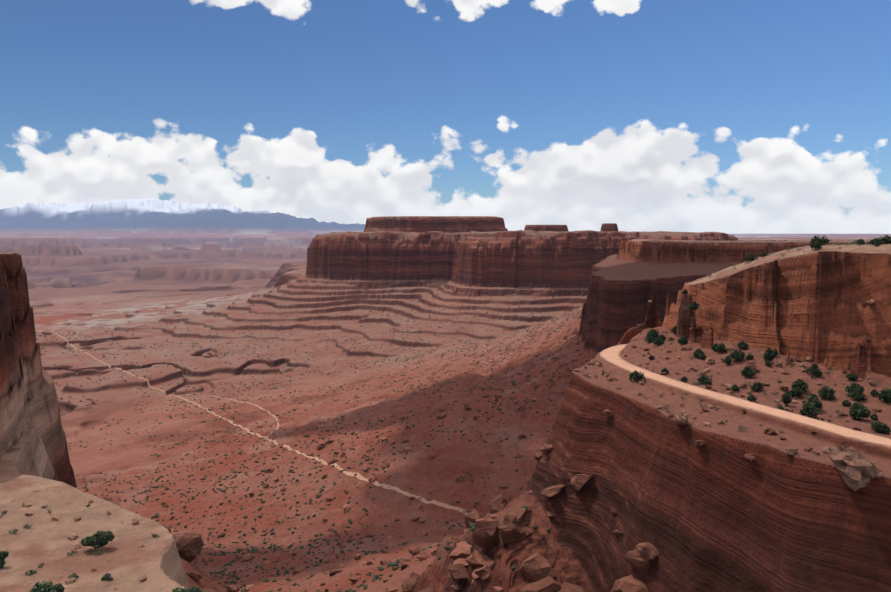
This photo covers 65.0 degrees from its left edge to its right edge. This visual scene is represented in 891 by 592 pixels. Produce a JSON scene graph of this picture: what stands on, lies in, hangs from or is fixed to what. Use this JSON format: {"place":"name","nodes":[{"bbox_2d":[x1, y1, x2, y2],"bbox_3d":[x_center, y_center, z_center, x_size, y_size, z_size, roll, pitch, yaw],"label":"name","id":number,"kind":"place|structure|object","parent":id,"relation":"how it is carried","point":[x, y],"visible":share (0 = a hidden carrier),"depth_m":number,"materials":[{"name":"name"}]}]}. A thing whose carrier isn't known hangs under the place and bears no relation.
{"place":"outdoors","nodes":[
{"label":"outdoors","id":0,"kind":"place"},
{"bbox_2d":[42,331,468,514],"bbox_3d":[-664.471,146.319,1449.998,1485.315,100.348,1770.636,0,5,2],"label":"dirt road","id":1,"kind":"structure","parent":0,"point":[399,490],"depth_m":698.25,"materials":[{"name":"beige soil"}]},
{"bbox_2d":[0,198,890,591],"bbox_3d":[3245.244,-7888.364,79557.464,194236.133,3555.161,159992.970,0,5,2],"label":"terrain","id":2,"kind":"structure","parent":0,"point":[718,512],"depth_m":662.88,"materials":[{"name":"brown stone"}]},
{"bbox_2d":[187,396,278,438],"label":"dirt track","id":3,"kind":"structure","parent":2,"relation":"on","point":[260,408],"depth_m":1119.90,"materials":[{"name":"beige soil"}]},
{"bbox_2d":[0,241,889,591],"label":"shrubs","id":4,"kind":"object","parent":2,"relation":"on","point":[98,539],"visible":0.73,"depth_m":42.04,"materials":[{"name":"green plant"}]},
{"bbox_2d":[5,288,890,591],"bbox_3d":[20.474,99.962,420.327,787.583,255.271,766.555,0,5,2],"label":"boulders","id":5,"kind":"object","parent":2,"relation":"on","point":[855,468],"visible":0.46,"depth_m":172.76,"materials":[{"name":"brown stone"}]},
{"bbox_2d":[35,240,867,591],"bbox_3d":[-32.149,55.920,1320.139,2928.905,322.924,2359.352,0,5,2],"label":"valley shrubs","id":6,"kind":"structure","parent":2,"relation":"on","point":[275,546],"depth_m":780.83,"materials":[{"name":"green plant"}]},
{"bbox_2d":[600,344,890,445],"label":"dirt road","id":7,"kind":"structure","parent":2,"relation":"on","point":[611,354],"depth_m":152.38,"materials":[{"name":"beige soil"}]},
{"bbox_2d":[629,235,890,433],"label":"shrubs","id":8,"kind":"object","parent":2,"relation":"on","point":[812,405],"visible":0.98,"depth_m":170.75,"materials":[{"name":"green plant"}]},
{"bbox_2d":[0,0,890,233],"label":"sky","id":9,"kind":"structure","parent":0,"point":[723,116],"materials":[{"name":"blue"}]}
]}

